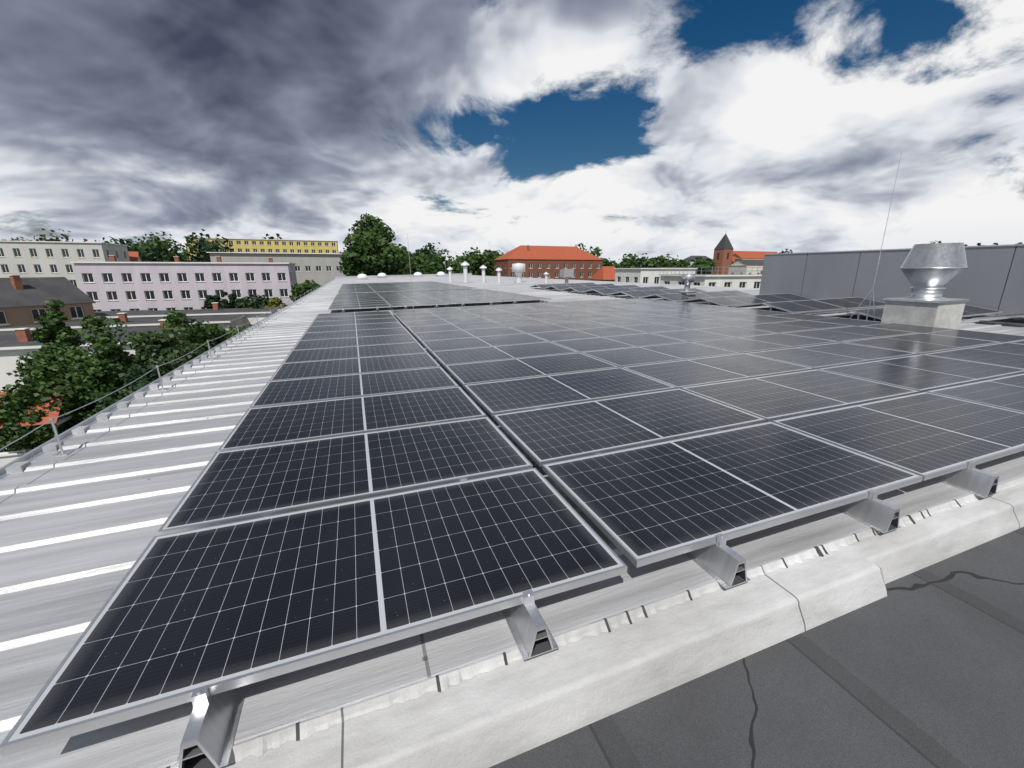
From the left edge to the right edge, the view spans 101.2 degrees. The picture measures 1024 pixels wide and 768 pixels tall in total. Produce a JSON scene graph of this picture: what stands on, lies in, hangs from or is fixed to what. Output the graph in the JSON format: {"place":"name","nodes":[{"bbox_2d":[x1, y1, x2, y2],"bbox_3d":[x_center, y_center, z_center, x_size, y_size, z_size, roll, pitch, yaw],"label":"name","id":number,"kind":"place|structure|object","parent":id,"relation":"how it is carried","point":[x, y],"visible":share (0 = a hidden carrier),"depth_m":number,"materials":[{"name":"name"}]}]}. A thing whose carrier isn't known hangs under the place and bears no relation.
{"place":"outdoors","nodes":[
{"label":"outdoors","id":0,"kind":"place"},
{"bbox_2d":[0,275,95,327],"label":"brick gable house","id":1,"kind":"structure","parent":0,"point":[22,302],"depth_m":48.31,"materials":[{"name":"grey brick"}]},
{"bbox_2d":[0,319,228,391],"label":"building","id":2,"kind":"structure","parent":0,"point":[16,344],"depth_m":33.57,"materials":[{"name":"white paint"}]},
{"bbox_2d":[0,313,245,334],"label":"building","id":3,"kind":"structure","parent":0,"point":[233,321],"depth_m":50.14,"materials":[{"name":"grey concrete"}]},
{"bbox_2d":[128,251,142,261],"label":"orange roof","id":4,"kind":"structure","parent":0,"point":[134,256],"depth_m":107.90,"materials":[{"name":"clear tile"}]},
{"bbox_2d":[206,252,344,285],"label":"apartment block","id":5,"kind":"structure","parent":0,"point":[320,268],"depth_m":130.99,"materials":[{"name":"white paint"}]},
{"bbox_2d":[0,275,1023,767],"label":"white roof","id":6,"kind":"structure","parent":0,"point":[82,523],"depth_m":2.32,"materials":[{"name":"white metal"}]},
{"bbox_2d":[0,273,471,479],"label":"roof edge","id":7,"kind":"object","parent":6,"relation":"on","point":[34,453],"visible":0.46,"depth_m":4.68,"materials":[{"name":"grey metal"}]},
{"bbox_2d":[0,277,335,473],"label":"lifeline posts","id":8,"kind":"object","parent":7,"relation":"on","point":[17,467],"visible":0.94,"depth_m":4.74,"materials":[{"name":"silver metal"}]},
{"bbox_2d":[357,272,445,279],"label":"roof domes","id":9,"kind":"structure","parent":7,"relation":"on","point":[383,275],"depth_m":69.09,"materials":[{"name":"white paint"}]},
{"bbox_2d":[174,288,1023,767],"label":"mounting rails","id":10,"kind":"object","parent":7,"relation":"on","point":[210,732],"visible":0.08,"depth_m":1.71,"materials":[{"name":"metal"}]},
{"bbox_2d":[0,281,1023,756],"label":"solar panels","id":11,"kind":"object","parent":10,"relation":"on","point":[364,481],"visible":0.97,"depth_m":2.91,"materials":[{"name":"glass"}]},
{"bbox_2d":[407,152,901,320],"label":"lightning rods","id":12,"kind":"object","parent":7,"relation":"on","point":[859,305],"visible":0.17,"depth_m":9.41,"materials":[{"name":"metal"}]},
{"bbox_2d":[677,274,696,293],"bbox_3d":[7.074,-3.904,16.959,0.544,1.042,0.544,-7,17,-19],"label":"roof vent","id":13,"kind":"object","parent":7,"relation":"on","point":[688,279],"visible":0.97,"depth_m":16.79,"materials":[{"name":"metal"}]},
{"bbox_2d":[489,527,1023,767],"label":"flat roof","id":14,"kind":"structure","parent":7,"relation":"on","point":[923,668],"depth_m":1.61,"materials":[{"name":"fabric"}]},
{"bbox_2d":[220,484,1023,767],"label":"parapet capping","id":15,"kind":"object","parent":14,"relation":"on","point":[498,715],"visible":0.95,"depth_m":1.66,"materials":[{"name":"paint"}]},
{"bbox_2d":[881,243,969,328],"bbox_3d":[8.524,-1.963,8.617,0.990,1.740,0.990,-7,17,-19],"label":"ventilator","id":16,"kind":"object","parent":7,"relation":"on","point":[930,271],"visible":1,"depth_m":8.36,"materials":[{"name":"metal"}]},
{"bbox_2d":[447,267,452,281],"bbox_3d":[-6.720,-11.937,45.643,0.665,1.583,0.665,-7,17,-19],"label":"vent pipe","id":17,"kind":"object","parent":6,"relation":"on","point":[449,269],"visible":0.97,"depth_m":45.49,"materials":[{"name":"silver metal"}]},
{"bbox_2d":[461,261,468,281],"bbox_3d":[-4.663,-11.226,42.065,0.867,2.064,0.867,-7,17,-19],"label":"vent pipe","id":18,"kind":"object","parent":6,"relation":"on","point":[465,272],"visible":0.93,"depth_m":41.90,"materials":[{"name":"silver metal"}]},
{"bbox_2d":[480,265,486,281],"bbox_3d":[-2.789,-10.809,41.155,0.706,1.681,0.706,-7,17,-19],"label":"vent pipe","id":19,"kind":"object","parent":6,"relation":"on","point":[483,274],"visible":0.91,"depth_m":41.01,"materials":[{"name":"silver metal"}]},
{"bbox_2d":[496,268,501,282],"bbox_3d":[-1.186,-9.903,38.309,0.591,1.407,0.591,-7,17,-19],"label":"vent pipe","id":20,"kind":"object","parent":6,"relation":"on","point":[498,270],"visible":0.91,"depth_m":38.20,"materials":[{"name":"white paint"}]},
{"bbox_2d":[512,263,524,281],"bbox_3d":[0.627,-10.428,39.386,1.250,1.770,1.250,-7,17,-19],"label":"ventilator","id":21,"kind":"object","parent":6,"relation":"on","point":[518,269],"visible":0.94,"depth_m":38.90,"materials":[{"name":"white paint"}]},
{"bbox_2d":[560,269,573,283],"bbox_3d":[4.220,-8.242,32.394,0.833,1.190,0.714,-7,17,-19],"label":"roof fan box","id":22,"kind":"object","parent":6,"relation":"on","point":[566,273],"visible":0.85,"depth_m":32.05,"materials":[{"name":"silver metal"}]},
{"bbox_2d":[165,476,1023,767],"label":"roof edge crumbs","id":23,"kind":"object","parent":6,"relation":"on","point":[257,746],"visible":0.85,"depth_m":1.65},
{"bbox_2d":[0,0,1023,264],"label":"sky","id":24,"kind":"structure","parent":0,"point":[655,128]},
{"bbox_2d":[494,245,602,280],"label":"school building","id":25,"kind":"structure","parent":0,"point":[540,261],"depth_m":139.41,"materials":[{"name":"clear brick"}]},
{"bbox_2d":[614,268,697,283],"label":"white house","id":26,"kind":"structure","parent":0,"point":[641,275],"depth_m":87.21,"materials":[{"name":"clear paint"}]},
{"bbox_2d":[683,256,712,267],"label":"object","id":27,"kind":"object","parent":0,"point":[689,258],"depth_m":301.95,"materials":[{"name":"grey glass"}]},
{"bbox_2d":[658,274,761,288],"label":"building","id":28,"kind":"structure","parent":0,"point":[740,281],"depth_m":58.67,"materials":[{"name":"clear paint"}]},
{"bbox_2d":[660,267,757,274],"bbox_3d":[29.537,-16.721,62.043,11.256,1.027,9.256,-6,16,-20],"label":"terrace railing","id":29,"kind":"object","parent":28,"relation":"on","point":[701,270],"visible":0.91,"depth_m":58.94,"materials":[{"name":"grey metal"}]},
{"bbox_2d":[712,234,733,273],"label":"church tower","id":30,"kind":"structure","parent":0,"point":[723,252],"depth_m":245.81,"materials":[{"name":"red brick"}]},
{"bbox_2d":[732,251,777,262],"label":"roof","id":31,"kind":"structure","parent":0,"point":[754,252],"depth_m":259.80,"materials":[{"name":"orange tile"}]},
{"bbox_2d":[759,244,1023,315],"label":"screen wall","id":32,"kind":"structure","parent":0,"point":[991,277],"depth_m":13.07,"materials":[{"name":"grey metal"}]},
{"label":"ground","id":33,"kind":"structure","parent":0,"visible":0},
{"bbox_2d":[2,236,27,240],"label":"park tree","id":34,"kind":"object","parent":33,"relation":"on","point":[17,239],"visible":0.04,"depth_m":227.36,"materials":[{"name":"green plant"}]},
{"bbox_2d":[0,381,71,451],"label":"garden tree","id":35,"kind":"object","parent":33,"relation":"on","point":[13,412],"visible":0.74,"depth_m":19.85,"materials":[{"name":"green plant"}]},
{"bbox_2d":[0,388,71,467],"bbox_3d":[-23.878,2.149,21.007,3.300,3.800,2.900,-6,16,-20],"label":"house","id":36,"kind":"structure","parent":33,"relation":"on","point":[7,457],"depth_m":20.21,"materials":[{"name":"orange tile"}]},
{"bbox_2d":[6,345,92,389],"bbox_3d":[-23.899,0.682,22.759,3.522,5.722,4.095,-6,16,-20],"label":"garden tree","id":37,"kind":"object","parent":33,"relation":"on","point":[38,367],"visible":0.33,"depth_m":21.18,"materials":[{"name":"green plant"}]},
{"bbox_2d":[30,228,72,241],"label":"park tree","id":38,"kind":"object","parent":33,"relation":"on","point":[66,237],"visible":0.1,"depth_m":149.99,"materials":[{"name":"green plant"}]},
{"bbox_2d":[35,235,68,241],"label":"skyline tree","id":39,"kind":"object","parent":33,"relation":"on","point":[40,238],"visible":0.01,"depth_m":159.32,"materials":[{"name":"green plant"}]},
{"bbox_2d":[30,299,85,351],"bbox_3d":[-31.089,-2.053,29.164,2.072,7.634,2.501,2,15,8],"label":"garden tree","id":40,"kind":"object","parent":33,"relation":"on","point":[56,330],"visible":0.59,"depth_m":28.41,"materials":[{"name":"green plant"}]},
{"bbox_2d":[0,240,129,289],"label":"apartment building","id":41,"kind":"structure","parent":33,"relation":"on","point":[23,259],"depth_m":92.04,"materials":[{"name":"white paint"}]},
{"bbox_2d":[22,367,130,427],"bbox_3d":[-22.372,1.267,22.554,4.556,4.701,4.438,-6,16,-20],"label":"garden tree","id":42,"kind":"object","parent":33,"relation":"on","point":[72,400],"visible":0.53,"depth_m":21.18,"materials":[{"name":"green plant"}]},
{"bbox_2d":[55,315,143,409],"bbox_3d":[-22.076,-0.094,22.785,3.064,7.219,3.426,-6,16,-20],"label":"garden tree","id":43,"kind":"object","parent":33,"relation":"on","point":[110,357],"visible":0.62,"depth_m":21.96,"materials":[{"name":"green plant"}]},
{"bbox_2d":[94,400,112,412],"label":"garden tree","id":44,"kind":"object","parent":33,"relation":"on","point":[99,406],"depth_m":21.36,"materials":[{"name":"green plant"}]},
{"bbox_2d":[94,310,150,311],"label":"garage","id":45,"kind":"structure","parent":33,"relation":"on","point":[116,311],"depth_m":61.09,"materials":[{"name":"grey concrete"}]},
{"bbox_2d":[103,236,143,257],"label":"skyline tree","id":46,"kind":"object","parent":33,"relation":"on","point":[121,240],"visible":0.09,"depth_m":148.56,"materials":[{"name":"green plant"}]},
{"bbox_2d":[94,364,162,411],"bbox_3d":[-18.889,1.411,21.657,3.170,4.894,3.664,-6,16,-20],"label":"garden tree","id":47,"kind":"object","parent":33,"relation":"on","point":[144,380],"visible":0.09,"depth_m":20.86,"materials":[{"name":"green plant"}]},
{"bbox_2d":[125,236,158,251],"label":"park tree","id":48,"kind":"object","parent":33,"relation":"on","point":[134,244],"visible":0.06,"depth_m":199.78,"materials":[{"name":"green plant"}]},
{"bbox_2d":[137,246,167,261],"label":"skyline tree","id":49,"kind":"object","parent":33,"relation":"on","point":[150,254],"visible":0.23,"depth_m":160.65,"materials":[{"name":"green plant"}]},
{"bbox_2d":[134,231,187,261],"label":"park tree","id":50,"kind":"object","parent":33,"relation":"on","point":[143,242],"visible":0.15,"depth_m":182.41,"materials":[{"name":"green plant"}]},
{"bbox_2d":[136,232,186,261],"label":"park tree","id":51,"kind":"object","parent":33,"relation":"on","point":[162,246],"visible":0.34,"depth_m":176.72,"materials":[{"name":"green plant"}]},
{"bbox_2d":[125,326,205,379],"bbox_3d":[-22.946,-0.711,27.518,6.152,5.919,5.114,8,17,27],"label":"tree","id":52,"kind":"object","parent":33,"relation":"on","point":[161,346],"visible":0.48,"depth_m":26.63,"materials":[{"name":"green plant"}]},
{"bbox_2d":[70,255,296,310],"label":"apartment building","id":53,"kind":"structure","parent":33,"relation":"on","point":[115,285],"depth_m":71.04,"materials":[{"name":"paint"}]},
{"bbox_2d":[182,246,188,259],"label":"park tree","id":54,"kind":"object","parent":33,"relation":"on","point":[186,252],"visible":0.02,"depth_m":252.00,"materials":[{"name":"green plant"}]},
{"bbox_2d":[94,302,279,327],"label":"building","id":55,"kind":"structure","parent":33,"relation":"on","point":[251,314],"depth_m":58.42,"materials":[{"name":"grey concrete"}]},
{"bbox_2d":[160,310,216,353],"bbox_3d":[-23.746,-1.938,30.389,4.253,6.766,3.852,13,20,40],"label":"garden tree","id":56,"kind":"object","parent":33,"relation":"on","point":[174,318],"visible":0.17,"depth_m":29.90,"materials":[{"name":"green plant"}]},
{"bbox_2d":[170,229,232,261],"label":"skyline tree","id":57,"kind":"object","parent":33,"relation":"on","point":[202,246],"visible":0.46,"depth_m":153.51,"materials":[{"name":"green plant"}]},
{"bbox_2d":[189,321,227,350],"bbox_3d":[-23.377,-2.104,32.808,4.292,5.828,3.700,-6,16,-20],"label":"garden tree","id":58,"kind":"object","parent":33,"relation":"on","point":[211,330],"visible":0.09,"depth_m":32.05,"materials":[{"name":"green plant"}]},
{"bbox_2d":[204,295,215,308],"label":"tree","id":59,"kind":"object","parent":33,"relation":"on","point":[209,300],"visible":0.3,"depth_m":68.32,"materials":[{"name":"green plant"}]},
{"bbox_2d":[214,295,221,308],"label":"tree","id":60,"kind":"object","parent":33,"relation":"on","point":[217,298],"visible":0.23,"depth_m":71.45,"materials":[{"name":"green plant"}]},
{"bbox_2d":[220,291,230,308],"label":"bush","id":61,"kind":"object","parent":33,"relation":"on","point":[224,304],"visible":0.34,"depth_m":66.87,"materials":[{"name":"green plant"}]},
{"bbox_2d":[228,293,236,308],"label":"bush","id":62,"kind":"object","parent":33,"relation":"on","point":[232,298],"visible":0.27,"depth_m":67.50,"materials":[{"name":"green plant"}]},
{"bbox_2d":[222,326,246,340],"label":"garden tree","id":63,"kind":"object","parent":33,"relation":"on","point":[232,333],"visible":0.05,"depth_m":41.04,"materials":[{"name":"green plant"}]},
{"bbox_2d":[235,298,244,307],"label":"tree","id":64,"kind":"object","parent":33,"relation":"on","point":[239,302],"visible":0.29,"depth_m":65.11,"materials":[{"name":"green plant"}]},
{"bbox_2d":[243,298,253,307],"bbox_3d":[-40.508,-10.598,65.024,2.023,5.316,1.982,-6,16,-20],"label":"bush","id":65,"kind":"object","parent":33,"relation":"on","point":[247,303],"visible":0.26,"depth_m":64.22,"materials":[{"name":"green plant"}]},
{"bbox_2d":[239,292,269,306],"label":"hedge by block","id":66,"kind":"object","parent":33,"relation":"on","point":[262,301],"visible":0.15,"depth_m":74.98,"materials":[{"name":"green plant"}]},
{"bbox_2d":[253,301,262,308],"bbox_3d":[-38.265,-10.053,63.569,2.100,5.013,1.914,-1,15,-5],"label":"bush","id":67,"kind":"object","parent":33,"relation":"on","point":[256,303],"visible":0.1,"depth_m":62.84,"materials":[{"name":"green plant"}]},
{"bbox_2d":[184,237,337,261],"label":"yellow block","id":68,"kind":"structure","parent":33,"relation":"on","point":[280,246],"depth_m":169.54,"materials":[{"name":"yellow paint"}]},
{"bbox_2d":[262,233,283,239],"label":"skyline tree","id":69,"kind":"object","parent":33,"relation":"on","point":[272,237],"visible":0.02,"depth_m":179.41,"materials":[{"name":"green plant"}]},
{"bbox_2d":[262,297,286,307],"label":"yellow shrub","id":70,"kind":"object","parent":33,"relation":"on","point":[275,301],"visible":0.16,"depth_m":71.88,"materials":[{"name":"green plant"}]},
{"bbox_2d":[289,279,322,300],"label":"tree","id":71,"kind":"object","parent":33,"relation":"on","point":[307,286],"visible":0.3,"depth_m":70.74,"materials":[{"name":"green plant"}]},
{"bbox_2d":[339,213,409,275],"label":"tree","id":72,"kind":"object","parent":33,"relation":"on","point":[370,250],"visible":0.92,"depth_m":96.80,"materials":[{"name":"green plant"}]},
{"bbox_2d":[398,263,413,274],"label":"park tree","id":73,"kind":"object","parent":33,"relation":"on","point":[402,272],"visible":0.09,"depth_m":136.11,"materials":[{"name":"green plant"}]},
{"bbox_2d":[405,251,413,274],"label":"park tree","id":74,"kind":"object","parent":33,"relation":"on","point":[410,253],"visible":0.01,"depth_m":159.44,"materials":[{"name":"green plant"}]},
{"bbox_2d":[405,252,433,274],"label":"park tree","id":75,"kind":"object","parent":33,"relation":"on","point":[417,261],"visible":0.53,"depth_m":151.15,"materials":[{"name":"green plant"}]},
{"bbox_2d":[415,242,442,270],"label":"skyline tree","id":76,"kind":"object","parent":33,"relation":"on","point":[426,250],"visible":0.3,"depth_m":235.85,"materials":[{"name":"green plant"}]},
{"bbox_2d":[420,255,442,271],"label":"park tree","id":77,"kind":"object","parent":33,"relation":"on","point":[435,263],"visible":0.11,"depth_m":188.33,"materials":[{"name":"green plant"}]},
{"bbox_2d":[418,249,473,273],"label":"park tree","id":78,"kind":"object","parent":33,"relation":"on","point":[443,267],"visible":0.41,"depth_m":114.91,"materials":[{"name":"green plant"}]},
{"bbox_2d":[459,255,489,275],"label":"park tree","id":79,"kind":"object","parent":33,"relation":"on","point":[476,268],"visible":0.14,"depth_m":148.50,"materials":[{"name":"green plant"}]},
{"bbox_2d":[458,247,498,275],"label":"park tree","id":80,"kind":"object","parent":33,"relation":"on","point":[481,260],"visible":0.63,"depth_m":145.59,"materials":[{"name":"green plant"}]},
{"bbox_2d":[483,249,503,267],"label":"park tree","id":81,"kind":"object","parent":33,"relation":"on","point":[495,253],"visible":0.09,"depth_m":190.84,"materials":[{"name":"green plant"}]},
{"bbox_2d":[486,254,503,275],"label":"park tree","id":82,"kind":"object","parent":33,"relation":"on","point":[492,273],"visible":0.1,"depth_m":174.36,"materials":[{"name":"green plant"}]},
{"bbox_2d":[570,243,586,250],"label":"skyline tree","id":83,"kind":"object","parent":33,"relation":"on","point":[583,246],"visible":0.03,"depth_m":226.25,"materials":[{"name":"green plant"}]},
{"bbox_2d":[585,246,603,258],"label":"skyline tree","id":84,"kind":"object","parent":33,"relation":"on","point":[596,251],"visible":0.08,"depth_m":284.44,"materials":[{"name":"green plant"}]},
{"bbox_2d":[590,266,615,281],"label":"roof","id":85,"kind":"structure","parent":33,"relation":"on","point":[605,273],"depth_m":130.56,"materials":[{"name":"orange tile"}]},
{"bbox_2d":[602,258,616,267],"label":"tree","id":86,"kind":"object","parent":33,"relation":"on","point":[605,262],"visible":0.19,"depth_m":249.84,"materials":[{"name":"green plant"}]},
{"bbox_2d":[614,253,639,267],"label":"tree","id":87,"kind":"object","parent":33,"relation":"on","point":[625,264],"visible":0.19,"depth_m":153.92,"materials":[{"name":"green plant"}]},
{"bbox_2d":[628,253,657,267],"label":"skyline tree","id":88,"kind":"object","parent":33,"relation":"on","point":[639,263],"visible":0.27,"depth_m":252.50,"materials":[{"name":"green plant"}]},
{"bbox_2d":[643,258,661,267],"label":"tree","id":89,"kind":"object","parent":33,"relation":"on","point":[652,263],"visible":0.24,"depth_m":219.91,"materials":[{"name":"green plant"}]},
{"bbox_2d":[653,254,671,266],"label":"tree","id":90,"kind":"object","parent":33,"relation":"on","point":[661,261],"visible":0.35,"depth_m":286.16,"materials":[{"name":"green plant"}]},
{"bbox_2d":[666,255,688,267],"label":"skyline tree","id":91,"kind":"object","parent":33,"relation":"on","point":[680,263],"visible":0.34,"depth_m":213.56,"materials":[{"name":"green plant"}]},
{"bbox_2d":[686,257,715,273],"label":"tree","id":92,"kind":"object","parent":33,"relation":"on","point":[700,263],"visible":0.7,"depth_m":184.50,"materials":[{"name":"green plant"}]},
{"bbox_2d":[728,259,763,273],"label":"building","id":93,"kind":"structure","parent":33,"relation":"on","point":[738,264],"depth_m":207.70,"materials":[{"name":"white paint"}]},
{"bbox_2d":[733,253,764,260],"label":"roof","id":94,"kind":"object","parent":33,"relation":"on","point":[748,256],"visible":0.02,"depth_m":247.24,"materials":[{"name":"orange tile"}]},
{"bbox_2d":[964,243,997,245],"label":"skyline tree","id":95,"kind":"object","parent":33,"relation":"on","point":[978,244],"visible":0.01,"depth_m":146.52,"materials":[{"name":"green plant"}]}
]}

